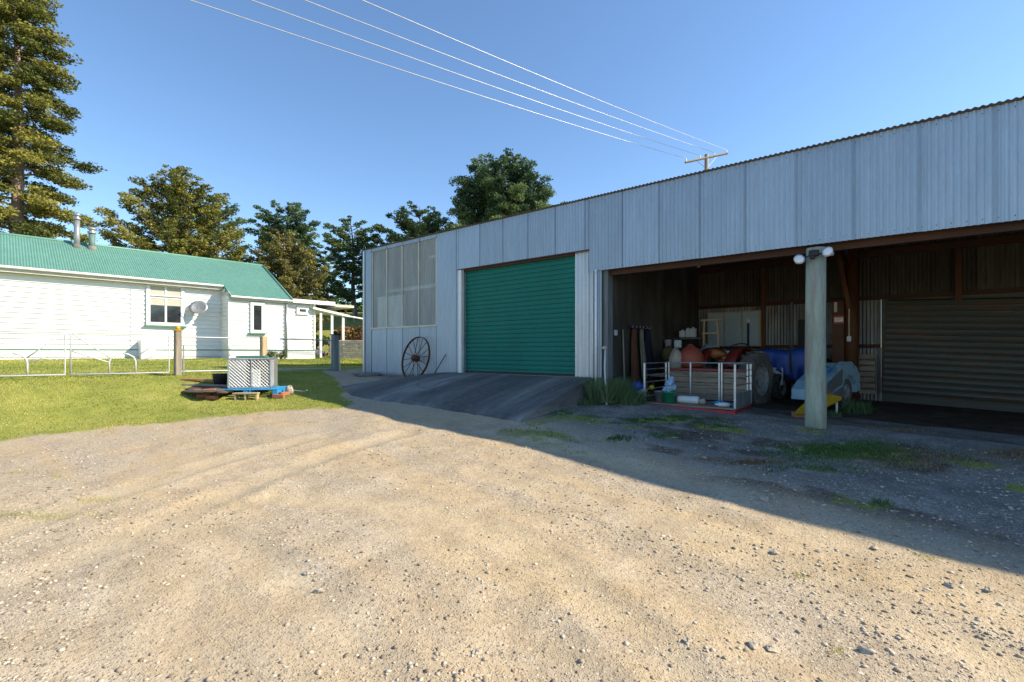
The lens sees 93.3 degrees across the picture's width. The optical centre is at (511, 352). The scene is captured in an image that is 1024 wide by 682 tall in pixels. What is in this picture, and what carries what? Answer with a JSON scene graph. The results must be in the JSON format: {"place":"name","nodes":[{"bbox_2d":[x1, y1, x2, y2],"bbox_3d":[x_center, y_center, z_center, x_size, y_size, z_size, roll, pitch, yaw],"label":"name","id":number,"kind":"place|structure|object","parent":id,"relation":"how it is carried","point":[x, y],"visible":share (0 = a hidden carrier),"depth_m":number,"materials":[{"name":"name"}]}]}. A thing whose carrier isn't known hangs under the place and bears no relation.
{"place":"outdoors","nodes":[
{"label":"outdoors","id":0,"kind":"place"},
{"bbox_2d":[0,355,362,441],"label":"lawn","id":1,"kind":"structure","parent":0,"point":[90,417],"depth_m":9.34,"materials":[{"name":"plant"}]},
{"bbox_2d":[0,330,65,376],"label":"farm gate","id":2,"kind":"structure","parent":1,"relation":"on","point":[27,362],"depth_m":10.33,"materials":[{"name":"metal"}]},
{"bbox_2d":[138,340,154,359],"bbox_3d":[-14.446,-0.075,19.116,0.510,0.770,0.458,0,0,43],"label":"utility box","id":3,"kind":"object","parent":1,"relation":"on","point":[143,347],"visible":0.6,"depth_m":18.93,"materials":[{"name":"white paint"}]},
{"bbox_2d":[172,326,182,375],"bbox_3d":[-8.391,-0.001,12.139,0.182,1.330,0.182,0,0,33],"label":"fence post","id":4,"kind":"object","parent":1,"relation":"on","point":[177,351],"visible":0.91,"depth_m":12.09,"materials":[{"name":"brown wood"}]},
{"bbox_2d":[69,332,169,374],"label":"farm gate","id":5,"kind":"structure","parent":4,"relation":"attached to","point":[71,351],"depth_m":11.23,"materials":[{"name":"metal"}]},
{"bbox_2d":[0,213,362,359],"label":"farmhouse","id":6,"kind":"object","parent":1,"relation":"on","point":[67,287],"visible":0.97,"depth_m":19.38,"materials":[{"name":"white paint"}]},
{"bbox_2d":[144,284,186,327],"bbox_3d":[-14.127,-1.922,19.740,0.140,1.787,1.422,0,0,43],"label":"window","id":7,"kind":"structure","parent":6,"relation":"in","point":[160,312],"depth_m":19.73,"materials":[{"name":"white paint"}]},
{"bbox_2d":[189,300,206,313],"bbox_3d":[-13.202,-1.900,20.318,0.585,0.592,0.513,0,0,16],"label":"satellite dish","id":8,"kind":"object","parent":6,"relation":"attached to","point":[197,307],"visible":1,"depth_m":20.38,"materials":[{"name":"metal"}]},
{"bbox_2d":[248,302,266,333],"bbox_3d":[-11.192,-1.497,21.289,0.140,1.413,0.716,0,0,43],"label":"window","id":9,"kind":"structure","parent":6,"relation":"in","point":[257,309],"depth_m":21.31,"materials":[{"name":"white paint"}]},
{"bbox_2d":[296,306,308,314],"bbox_3d":[-9.883,-1.975,22.819,0.072,0.401,0.557,0,0,43],"label":"window","id":10,"kind":"structure","parent":6,"relation":"in","point":[302,310],"depth_m":22.79,"materials":[{"name":"white paint"}]},
{"bbox_2d":[181,378,212,380],"bbox_3d":[-7.234,0.642,11.235,0.800,0.040,0.120,2,0,-3],"label":"board","id":11,"kind":"object","parent":1,"relation":"on","point":[189,379],"visible":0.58,"depth_m":11.18,"materials":[{"name":"wood"}]},
{"bbox_2d":[181,384,226,386],"bbox_3d":[-6.895,0.743,10.908,1.000,0.040,0.120,2,0,-6],"label":"board","id":12,"kind":"object","parent":1,"relation":"on","point":[219,385],"visible":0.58,"depth_m":10.85,"materials":[{"name":"brown wood"}]},
{"bbox_2d":[181,387,232,393],"bbox_3d":[-6.809,0.849,10.686,2.080,0.162,0.934,0,0,39],"label":"board","id":13,"kind":"object","parent":1,"relation":"on","point":[191,390],"visible":0.83,"depth_m":10.22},
{"bbox_2d":[205,395,217,399],"bbox_3d":[-6.321,0.950,10.175,0.240,0.085,0.120,0,0,11],"label":"brick","id":14,"kind":"object","parent":1,"relation":"on","point":[211,397],"visible":1,"depth_m":10.12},
{"bbox_2d":[212,373,226,384],"bbox_3d":[-6.730,0.635,11.155,0.330,0.280,0.330,0,0,39],"label":"black pot","id":15,"kind":"object","parent":1,"relation":"on","point":[219,378],"visible":0.81,"depth_m":11.04,"materials":[{"name":"plastic"}]},
{"bbox_2d":[232,392,259,399],"bbox_3d":[-5.700,0.940,10.371,0.500,0.145,0.160,0,0,-8],"label":"pallet","id":16,"kind":"object","parent":1,"relation":"on","point":[246,395],"visible":1,"depth_m":10.33,"materials":[{"name":"brown wood"}]},
{"bbox_2d":[213,386,286,394],"bbox_3d":[-5.865,0.864,10.953,1.300,0.115,0.960,0,0,-10],"label":"pallet","id":17,"kind":"object","parent":1,"relation":"on","point":[276,389],"visible":0.46,"depth_m":10.74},
{"bbox_2d":[227,356,277,388],"bbox_3d":[-5.932,0.440,11.112,0.880,0.712,0.896,0,0,-17],"label":"animal cage","id":18,"kind":"object","parent":17,"relation":"on","point":[239,368],"visible":1,"depth_m":10.76,"materials":[{"name":"metal"}]},
{"bbox_2d":[250,370,259,386],"bbox_3d":[-5.810,0.590,10.950,0.180,0.388,0.150,0,0,-17],"label":"white tub","id":19,"kind":"object","parent":18,"relation":"in","point":[255,383],"visible":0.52,"depth_m":10.88,"materials":[{"name":"plastic"}]},
{"bbox_2d":[182,336,339,374],"bbox_3d":[-6.857,0.091,13.673,4.185,0.986,0.040,0,0,-45],"label":"garden fence","id":20,"kind":"object","parent":1,"relation":"on","point":[208,370],"visible":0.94,"depth_m":13.07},
{"bbox_2d":[260,336,266,355],"bbox_3d":[-6.968,0.110,13.562,0.150,1.120,0.150,0,0,33],"label":"fence post","id":21,"kind":"object","parent":1,"relation":"on","point":[263,345],"visible":0.42,"depth_m":13.51,"materials":[{"name":"brown wood"}]},
{"bbox_2d":[272,394,284,397],"bbox_3d":[-5.098,0.961,10.562,0.240,0.085,0.120,0,0,-6],"label":"brick","id":22,"kind":"object","parent":1,"relation":"on","point":[278,395],"visible":1,"depth_m":10.51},
{"bbox_2d":[275,351,286,358],"bbox_3d":[-10.392,0.144,21.781,0.478,0.458,0.520,0,0,-15],"label":"bush","id":23,"kind":"object","parent":1,"relation":"on","point":[282,354],"visible":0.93,"depth_m":21.75,"materials":[{"name":"green plant"}]},
{"bbox_2d":[285,385,293,394],"bbox_3d":[-5.062,0.884,10.980,0.252,0.272,0.170,0,0,39],"label":"boulder","id":24,"kind":"object","parent":1,"relation":"on","point":[288,388],"visible":0.69,"depth_m":10.92,"materials":[{"name":"stone"}]},
{"bbox_2d":[328,340,362,358],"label":"retaining wall","id":25,"kind":"structure","parent":1,"relation":"on","point":[349,349],"depth_m":23.89,"materials":[{"name":"stone"}]},
{"bbox_2d":[336,325,362,339],"bbox_3d":[-8.592,-0.813,25.389,1.588,1.242,1.694,0,0,7],"label":"bush","id":26,"kind":"object","parent":25,"relation":"on","point":[348,331],"visible":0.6,"depth_m":25.27,"materials":[{"name":"brown plant"}]},
{"bbox_2d":[352,331,362,339],"bbox_3d":[-8.145,-0.625,25.831,0.703,0.962,1.088,0,0,3],"label":"bush","id":27,"kind":"object","parent":1,"relation":"on","point":[360,334],"visible":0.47,"depth_m":25.45,"materials":[{"name":"brown plant"}]},
{"bbox_2d":[316,312,362,354],"bbox_3d":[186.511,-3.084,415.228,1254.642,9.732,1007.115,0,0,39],"label":"hill","id":28,"kind":"structure","parent":0,"point":[337,321],"depth_m":45.02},
{"bbox_2d":[0,0,107,242],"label":"tall conifer","id":29,"kind":"object","parent":28,"relation":"on","point":[18,155],"visible":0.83,"depth_m":29.89,"materials":[{"name":"green plant"}]},
{"bbox_2d":[86,164,247,261],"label":"olive tree","id":30,"kind":"object","parent":28,"relation":"on","point":[174,228],"visible":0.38,"depth_m":40.30,"materials":[{"name":"green plant"}]},
{"bbox_2d":[188,193,255,262],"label":"pine tree","id":31,"kind":"object","parent":28,"relation":"on","point":[240,220],"visible":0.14,"depth_m":58.05,"materials":[{"name":"green plant"}]},
{"bbox_2d":[242,199,323,287],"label":"pine tree","id":32,"kind":"object","parent":28,"relation":"on","point":[299,228],"visible":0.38,"depth_m":54.58,"materials":[{"name":"green plant"}]},
{"bbox_2d":[240,229,336,332],"bbox_3d":[-18.430,-5.183,38.270,8.032,8.561,8.348,0,0,39],"label":"bronze tree","id":33,"kind":"object","parent":28,"relation":"on","point":[288,269],"visible":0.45,"depth_m":37.22,"materials":[{"name":"green plant"}]},
{"bbox_2d":[302,249,347,300],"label":"pine tree","id":34,"kind":"object","parent":28,"relation":"on","point":[328,266],"visible":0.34,"depth_m":54.57,"materials":[{"name":"green plant"}]},
{"bbox_2d":[310,294,340,304],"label":"hedge","id":35,"kind":"object","parent":28,"relation":"on","point":[331,298],"visible":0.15,"depth_m":55.68,"materials":[{"name":"green plant"}]},
{"bbox_2d":[334,298,351,311],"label":"hedge","id":36,"kind":"object","parent":28,"relation":"on","point":[343,301],"visible":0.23,"depth_m":59.45,"materials":[{"name":"green plant"}]},
{"bbox_2d":[321,215,380,319],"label":"pine tree","id":37,"kind":"object","parent":28,"relation":"on","point":[350,249],"visible":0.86,"depth_m":47.26,"materials":[{"name":"green plant"}]},
{"bbox_2d":[341,302,362,311],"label":"hedge","id":38,"kind":"object","parent":28,"relation":"on","point":[359,307],"visible":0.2,"depth_m":60.73,"materials":[{"name":"green plant"}]},
{"bbox_2d":[364,200,450,247],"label":"pine tree","id":39,"kind":"object","parent":28,"relation":"on","point":[408,224],"visible":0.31,"depth_m":48.16,"materials":[{"name":"green plant"}]},
{"bbox_2d":[442,147,567,230],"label":"pine tree","id":40,"kind":"object","parent":28,"relation":"on","point":[485,193],"visible":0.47,"depth_m":43.35,"materials":[{"name":"green plant"}]},
{"bbox_2d":[0,369,1023,681],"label":"ground","id":41,"kind":"structure","parent":0,"point":[248,599],"depth_m":3.81,"materials":[{"name":"gravel"}]},
{"bbox_2d":[313,588,324,593],"bbox_3d":[-1.261,1.561,3.162,0.082,0.039,0.051,0,0,-5],"label":"stone","id":42,"kind":"object","parent":41,"relation":"on","point":[318,590],"visible":1,"depth_m":3.15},
{"bbox_2d":[330,331,339,370],"bbox_3d":[-5.501,0.008,15.029,0.221,1.350,0.221,0,0,33],"label":"fence post","id":43,"kind":"object","parent":41,"relation":"on","point":[335,352],"visible":0.9,"depth_m":14.97,"materials":[{"name":"grey wood"}]},
{"bbox_2d":[351,372,378,376],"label":"concrete slab","id":44,"kind":"structure","parent":41,"relation":"on","point":[366,374],"depth_m":14.52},
{"bbox_2d":[401,336,429,376],"bbox_3d":[-2.651,0.165,13.284,1.220,1.220,0.240,0,-13,43],"label":"wagon wheel","id":45,"kind":"object","parent":41,"relation":"on","point":[415,358],"visible":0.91,"depth_m":13.24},
{"bbox_2d":[340,372,593,421],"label":"concrete ramp","id":46,"kind":"structure","parent":41,"relation":"on","point":[518,397],"depth_m":10.01,"materials":[{"name":"concrete"}]},
{"bbox_2d":[0,422,943,658],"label":"sparse grass","id":47,"kind":"structure","parent":41,"relation":"on","point":[803,575],"depth_m":4.38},
{"bbox_2d":[472,648,482,654],"bbox_3d":[-0.187,1.610,2.599,0.074,0.033,0.043,0,0,-37],"label":"stone","id":48,"kind":"object","parent":41,"relation":"on","point":[476,651],"visible":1,"depth_m":2.59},
{"bbox_2d":[579,397,602,405],"bbox_3d":[1.547,0.952,9.671,0.592,0.180,0.651,0,0,39],"label":"grass tuft","id":49,"kind":"object","parent":41,"relation":"on","point":[589,402],"visible":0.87,"depth_m":9.52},
{"bbox_2d":[602,346,607,404],"bbox_3d":[1.858,0.456,9.709,0.119,1.163,0.491,0,0,12],"label":"standpipe","id":50,"kind":"object","parent":41,"relation":"on","point":[605,347],"visible":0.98,"depth_m":9.79,"materials":[{"name":"beige plastic"}]},
{"bbox_2d":[570,375,640,402],"bbox_3d":[1.942,0.732,9.942,1.632,0.540,1.602,0,0,13],"label":"grass tuft","id":51,"kind":"object","parent":41,"relation":"on","point":[597,390],"visible":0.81,"depth_m":9.58,"materials":[{"name":"plant"}]},
{"bbox_2d":[622,329,624,377],"bbox_3d":[2.456,0.275,10.616,0.036,1.552,0.126,0,0,-15],"label":"pole","id":52,"kind":"object","parent":41,"relation":"on","point":[623,352],"visible":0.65,"depth_m":10.62,"materials":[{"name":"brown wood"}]},
{"bbox_2d":[614,387,652,404],"bbox_3d":[2.349,0.836,9.615,0.934,0.359,1.004,0,0,-23],"label":"grass tuft","id":53,"kind":"object","parent":41,"relation":"on","point":[636,398],"visible":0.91,"depth_m":9.42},
{"bbox_2d":[631,381,643,391],"bbox_3d":[2.578,0.701,9.899,0.273,0.219,0.247,0,0,39],"label":"ball","id":54,"kind":"object","parent":41,"relation":"on","point":[640,385],"visible":0.7,"depth_m":9.81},
{"bbox_2d":[661,351,682,388],"bbox_3d":[4.115,0.510,12.400,0.620,1.080,0.620,0,0,39],"label":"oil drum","id":55,"kind":"object","parent":41,"relation":"on","point":[662,371],"visible":0.12,"depth_m":12.27,"materials":[{"name":"black metal"}]},
{"bbox_2d":[674,338,681,347],"bbox_3d":[4.183,-0.232,12.200,0.180,0.249,0.108,0,0,22],"label":"jerrycan","id":56,"kind":"object","parent":55,"relation":"on","point":[678,343],"visible":1,"depth_m":12.16,"materials":[{"name":"white plastic"}]},
{"bbox_2d":[646,373,711,394],"bbox_3d":[3.897,0.782,11.400,1.500,0.515,0.550,0,0,39],"label":"work bench","id":57,"kind":"object","parent":41,"relation":"on","point":[660,375],"visible":0.14,"depth_m":11.42,"materials":[{"name":"brown wood"}]},
{"bbox_2d":[669,348,681,370],"bbox_3d":[3.690,0.180,10.901,0.305,0.585,0.310,0,0,39],"label":"sack","id":58,"kind":"object","parent":57,"relation":"on","point":[675,355],"visible":0.76,"depth_m":10.79,"materials":[{"name":"fabric"}]},
{"bbox_2d":[679,344,703,371],"bbox_3d":[4.026,0.235,10.900,0.580,0.833,0.574,0,0,39],"label":"fuel tank","id":59,"kind":"object","parent":57,"relation":"on","point":[691,353],"visible":0.8,"depth_m":10.69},
{"bbox_2d":[361,96,1023,428],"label":"farm shed","id":60,"kind":"structure","parent":41,"relation":"on","point":[917,227],"depth_m":10.68,"materials":[{"name":"metal"}]},
{"bbox_2d":[373,249,385,326],"bbox_3d":[-4.051,-1.973,14.876,0.709,2.395,0.025,0,0,40],"label":"window pane","id":61,"kind":"structure","parent":60,"relation":"in","point":[379,257],"depth_m":14.89,"materials":[{"name":"glass"}]},
{"bbox_2d":[388,245,401,326],"bbox_3d":[-3.479,-1.970,14.409,0.709,2.399,0.025,0,0,40],"label":"window pane","id":62,"kind":"structure","parent":60,"relation":"in","point":[394,253],"depth_m":14.42,"materials":[{"name":"glass"}]},
{"bbox_2d":[371,238,436,329],"bbox_3d":[-3.221,-1.910,14.157,3.047,2.401,0.050,0,0,39],"label":"window frame","id":63,"kind":"structure","parent":60,"relation":"in","point":[418,325],"depth_m":14.13,"materials":[{"name":"metal"}]},
{"bbox_2d":[403,242,417,325],"bbox_3d":[-2.907,-1.973,13.941,0.709,2.393,0.025,0,0,40],"label":"window pane","id":64,"kind":"structure","parent":60,"relation":"in","point":[410,251],"depth_m":13.95,"materials":[{"name":"glass"}]},
{"bbox_2d":[420,238,435,324],"bbox_3d":[-2.334,-1.973,13.473,0.709,2.393,0.025,0,0,40],"label":"window pane","id":65,"kind":"structure","parent":60,"relation":"in","point":[427,247],"depth_m":13.48,"materials":[{"name":"glass"}]},
{"bbox_2d":[466,256,574,375],"bbox_3d":[0.099,-0.823,11.602,3.398,2.695,0.025,0,0,39],"label":"roller door","id":66,"kind":"structure","parent":60,"relation":"in","point":[520,318],"depth_m":11.47,"materials":[{"name":"green metal"}]},
{"bbox_2d":[628,326,650,329],"bbox_3d":[2.992,-0.566,11.276,0.106,0.071,1.050,0,0,39],"label":"coat rack","id":67,"kind":"object","parent":60,"relation":"attached to","point":[634,327],"visible":0.99,"depth_m":11.23,"materials":[{"name":"brown"}]},
{"bbox_2d":[631,329,638,383],"bbox_3d":[2.785,0.119,10.961,0.139,1.302,0.370,0,0,39],"label":"coat","id":68,"kind":"object","parent":67,"relation":"hanging from","point":[634,365],"visible":0.88,"depth_m":10.90,"materials":[{"name":"brown fabric"}]},
{"bbox_2d":[639,329,647,378],"bbox_3d":[3.078,0.044,11.319,0.137,1.153,0.307,0,0,39],"label":"coat","id":69,"kind":"object","parent":67,"relation":"hanging from","point":[642,350],"visible":0.87,"depth_m":11.24,"materials":[{"name":"beige fabric"}]},
{"bbox_2d":[645,330,655,380],"bbox_3d":[3.332,0.069,11.632,0.140,1.204,0.539,0,0,39],"label":"coat","id":70,"kind":"object","parent":67,"relation":"hanging from","point":[649,352],"visible":0.88,"depth_m":11.52,"materials":[{"name":"blue fabric"}]},
{"bbox_2d":[673,338,702,345],"bbox_3d":[4.722,-0.267,12.900,0.750,0.225,0.300,0,0,39],"label":"wall shelf","id":71,"kind":"object","parent":60,"relation":"attached to","point":[694,338],"depth_m":12.78,"materials":[{"name":"grey wood"}]},
{"bbox_2d":[690,327,696,336],"bbox_3d":[4.817,-0.532,12.850,0.160,0.270,0.128,0,0,39],"label":"jerrycan","id":72,"kind":"object","parent":71,"relation":"on","point":[693,331],"visible":1,"depth_m":12.80,"materials":[{"name":"white plastic"}]},
{"bbox_2d":[707,310,760,346],"bbox_3d":[6.356,-0.666,13.853,1.427,0.999,0.242,0,0,39],"label":"wall cabinet","id":73,"kind":"object","parent":60,"relation":"attached to","point":[732,327],"depth_m":13.75,"materials":[{"name":"white wood"}]},
{"bbox_2d":[708,313,722,344],"bbox_3d":[5.928,-0.666,14.072,0.416,0.939,0.040,0,0,39],"label":"door panel","id":74,"kind":"structure","parent":73,"relation":"in","point":[712,325],"depth_m":14.10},
{"bbox_2d":[725,312,740,344],"bbox_3d":[6.289,-0.666,13.778,0.416,0.939,0.040,0,0,39],"label":"door panel","id":75,"kind":"structure","parent":73,"relation":"in","point":[732,319],"depth_m":13.78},
{"bbox_2d":[743,311,758,344],"bbox_3d":[6.649,-0.666,13.483,0.416,0.939,0.040,0,0,39],"label":"door panel","id":76,"kind":"structure","parent":73,"relation":"in","point":[753,316],"depth_m":13.45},
{"bbox_2d":[794,247,833,263],"bbox_3d":[4.681,-1.493,7.503,0.522,0.226,0.164,0,0,39],"label":"floodlight","id":77,"kind":"object","parent":60,"relation":"attached to","point":[812,254],"visible":1,"depth_m":7.49,"materials":[{"name":"white metal"}]},
{"bbox_2d":[832,301,843,362],"bbox_3d":[7.998,-0.327,11.861,0.240,1.853,0.029,0,0,39],"label":"boarding","id":78,"kind":"object","parent":60,"relation":"attached to","point":[837,343],"visible":0.64,"depth_m":11.84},
{"bbox_2d":[833,315,843,323],"bbox_3d":[7.995,-0.796,11.832,0.217,0.209,0.018,0,0,39],"label":"safety sign","id":79,"kind":"object","parent":78,"relation":"attached to","point":[838,319],"visible":1,"depth_m":11.83,"materials":[{"name":"white paint"}]},
{"bbox_2d":[847,308,850,341],"bbox_3d":[8.120,-0.744,11.651,0.090,0.976,0.060,0,0,39],"label":"power conduit","id":80,"kind":"object","parent":60,"relation":"attached to","point":[848,338],"visible":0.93,"depth_m":11.64,"materials":[{"name":"beige plastic"}]},
{"bbox_2d":[883,297,1023,402],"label":"back roller door","id":81,"kind":"structure","parent":60,"relation":"in","point":[966,348],"depth_m":10.89,"materials":[{"name":"metal"}]},
{"bbox_2d":[644,362,751,414],"bbox_3d":[3.654,0.675,9.537,1.731,0.936,1.245,0,0,39],"label":"carry tray","id":82,"kind":"object","parent":41,"relation":"on","point":[741,398],"visible":0.78,"depth_m":9.76,"materials":[{"name":"silver wood"}]},
{"bbox_2d":[654,390,663,401],"bbox_3d":[3.003,0.890,9.776,0.254,0.220,0.251,0,0,39],"label":"bucket","id":83,"kind":"object","parent":82,"relation":"on","point":[658,395],"visible":0.67,"depth_m":9.69,"materials":[{"name":"grey plastic"}]},
{"bbox_2d":[662,391,676,402],"bbox_3d":[3.098,0.885,9.530,0.276,0.230,0.271,0,0,39],"label":"bucket","id":84,"kind":"object","parent":82,"relation":"on","point":[668,397],"visible":0.98,"depth_m":9.43,"materials":[{"name":"green plastic"}]},
{"bbox_2d":[662,376,675,391],"bbox_3d":[3.120,0.634,9.534,0.235,0.340,0.237,0,0,-19],"label":"bag","id":85,"kind":"object","parent":84,"relation":"in","point":[670,385],"visible":0.98,"depth_m":9.49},
{"bbox_2d":[677,395,699,403],"bbox_3d":[3.436,0.925,9.421,0.420,0.150,0.150,0,0,39],"label":"plastic drum","id":86,"kind":"object","parent":82,"relation":"on","point":[688,399],"visible":0.96,"depth_m":9.36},
{"bbox_2d":[715,402,729,406],"bbox_3d":[3.851,0.960,8.853,0.260,0.080,0.080,0,0,24],"label":"bottle","id":87,"kind":"object","parent":82,"relation":"on","point":[719,404],"visible":1,"depth_m":8.82,"materials":[{"name":"white plastic"}]},
{"bbox_2d":[684,150,727,169],"bbox_3d":[10.806,-5.289,26.970,3.266,12.520,0.338,0,0,-27],"label":"power pole","id":88,"kind":"object","parent":41,"relation":"on","point":[706,161],"visible":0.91,"depth_m":26.90,"materials":[{"name":"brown wood"}]},
{"bbox_2d":[190,0,685,158],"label":"power line","id":89,"kind":"object","parent":88,"relation":"attached to","point":[412,73],"visible":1,"depth_m":15.76,"materials":[{"name":"metal"}]},
{"bbox_2d":[251,0,699,155],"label":"power line","id":90,"kind":"object","parent":88,"relation":"attached to","point":[447,70],"visible":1,"depth_m":16.14,"materials":[{"name":"metal"}]},
{"bbox_2d":[304,0,713,152],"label":"power line","id":91,"kind":"object","parent":88,"relation":"attached to","point":[485,69],"visible":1,"depth_m":16.68,"materials":[{"name":"metal"}]},
{"bbox_2d":[362,0,725,149],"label":"power line","id":92,"kind":"object","parent":88,"relation":"attached to","point":[521,67],"visible":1,"depth_m":17.16,"materials":[{"name":"metal"}]},
{"bbox_2d":[701,319,720,359],"bbox_3d":[5.145,0.108,12.467,0.496,1.884,0.577,0,0,27],"label":"step ladder","id":93,"kind":"object","parent":41,"relation":"on","point":[717,332],"visible":0.38,"depth_m":12.22,"materials":[{"name":"brown wood"}]},
{"bbox_2d":[682,319,788,403],"bbox_3d":[5.402,0.177,11.421,2.624,2.098,1.580,0,0,-41],"label":"tractor","id":94,"kind":"object","parent":41,"relation":"on","point":[766,385],"visible":0.53,"depth_m":10.59,"materials":[{"name":"paint"}]},
{"bbox_2d":[700,344,712,361],"bbox_3d":[4.610,0.013,11.405,0.344,0.439,0.317,0,0,39],"label":"grey sack","id":95,"kind":"object","parent":94,"relation":"on","point":[703,347],"visible":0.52,"depth_m":11.32,"materials":[{"name":"fabric"}]},
{"bbox_2d":[708,349,727,358],"bbox_3d":[4.639,0.039,11.001,0.523,0.244,0.287,0,0,39],"label":"cloth bundle","id":96,"kind":"object","parent":94,"relation":"on","point":[717,353],"visible":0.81,"depth_m":10.88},
{"bbox_2d":[748,639,757,649],"bbox_3d":[1.332,1.624,2.680,0.082,0.041,0.058,0,0,-41],"label":"stone","id":97,"kind":"object","parent":41,"relation":"on","point":[752,644],"visible":0.99,"depth_m":2.67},
{"bbox_2d":[495,397,1023,549],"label":"weeds","id":98,"kind":"object","parent":41,"relation":"on","point":[842,448],"visible":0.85,"depth_m":6.33,"materials":[{"name":"plant"}]},
{"bbox_2d":[765,644,777,652],"bbox_3d":[1.427,1.635,2.665,0.060,0.045,0.062,0,0,-1],"label":"stone","id":99,"kind":"object","parent":41,"relation":"on","point":[768,647],"visible":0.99,"depth_m":2.65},
{"bbox_2d":[753,348,804,384],"bbox_3d":[6.669,0.509,11.979,1.255,1.205,1.049,0,0,31],"label":"covered machine","id":100,"kind":"object","parent":41,"relation":"on","point":[779,359],"visible":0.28,"depth_m":11.55,"materials":[{"name":"blue fabric"}]},
{"bbox_2d":[791,411,804,417],"bbox_3d":[5.045,1.076,8.350,0.340,0.090,0.200,0,0,11],"label":"brick block","id":101,"kind":"object","parent":41,"relation":"on","point":[797,416],"depth_m":8.28,"materials":[{"name":"ceramic"}]},
{"bbox_2d":[794,393,841,415],"bbox_3d":[5.330,0.892,8.401,1.464,0.334,0.025,0,0,-29],"label":"yellow float","id":102,"kind":"object","parent":101,"relation":"on","point":[832,399],"visible":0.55,"depth_m":8.54,"materials":[{"name":"plastic"}]},
{"bbox_2d":[789,345,859,405],"bbox_3d":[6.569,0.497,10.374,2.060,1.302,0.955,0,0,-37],"label":"car","id":103,"kind":"object","parent":41,"relation":"on","point":[843,380],"visible":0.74,"depth_m":10.03,"materials":[{"name":"silver metal"}]},
{"bbox_2d":[827,410,841,417],"bbox_3d":[5.740,1.089,8.653,0.348,0.134,0.331,0,0,-33],"label":"grass tuft","id":104,"kind":"object","parent":41,"relation":"on","point":[834,414],"visible":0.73,"depth_m":8.57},
{"bbox_2d":[677,425,1023,475],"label":"dry grass","id":105,"kind":"structure","parent":41,"relation":"on","point":[889,457],"depth_m":5.98,"materials":[{"name":"plant"}]},
{"bbox_2d":[833,397,874,414],"bbox_3d":[6.676,1.039,9.491,0.788,0.300,0.779,0,0,16],"label":"grass tuft","id":106,"kind":"object","parent":41,"relation":"on","point":[850,408],"visible":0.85,"depth_m":9.38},
{"bbox_2d":[857,645,875,653],"bbox_3d":[1.937,1.628,2.633,0.074,0.049,0.070,0,0,-13],"label":"stone","id":107,"kind":"object","parent":41,"relation":"on","point":[864,649],"visible":1,"depth_m":2.63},
{"bbox_2d":[859,354,875,393],"bbox_3d":[8.590,0.530,11.835,0.510,0.960,0.271,0,0,39],"label":"timber stack","id":108,"kind":"object","parent":41,"relation":"on","point":[868,373],"visible":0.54,"depth_m":11.68,"materials":[{"name":"grey wood"}]},
{"bbox_2d":[944,581,955,587],"bbox_3d":[3.006,1.605,3.328,0.057,0.047,0.079,0,0,19],"label":"stone","id":109,"kind":"object","parent":41,"relation":"on","point":[948,585],"visible":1,"depth_m":3.31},
{"bbox_2d":[983,585,995,591],"bbox_3d":[3.227,1.606,3.272,0.083,0.038,0.045,0,0,-19],"label":"stone","id":110,"kind":"object","parent":41,"relation":"on","point":[988,589],"visible":1,"depth_m":3.26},
{"bbox_2d":[0,0,1023,302],"label":"sky","id":111,"kind":"structure","parent":0,"point":[262,114],"materials":[{"name":"blue"}]},
{"bbox_2d":[662,346,673,361],"bbox_3d":[3.634,0.039,11.203,0.327,0.390,0.245,0,0,39],"label":"sack","id":112,"kind":"object","parent":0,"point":[666,351],"visible":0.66,"depth_m":11.14,"materials":[{"name":"fabric"}]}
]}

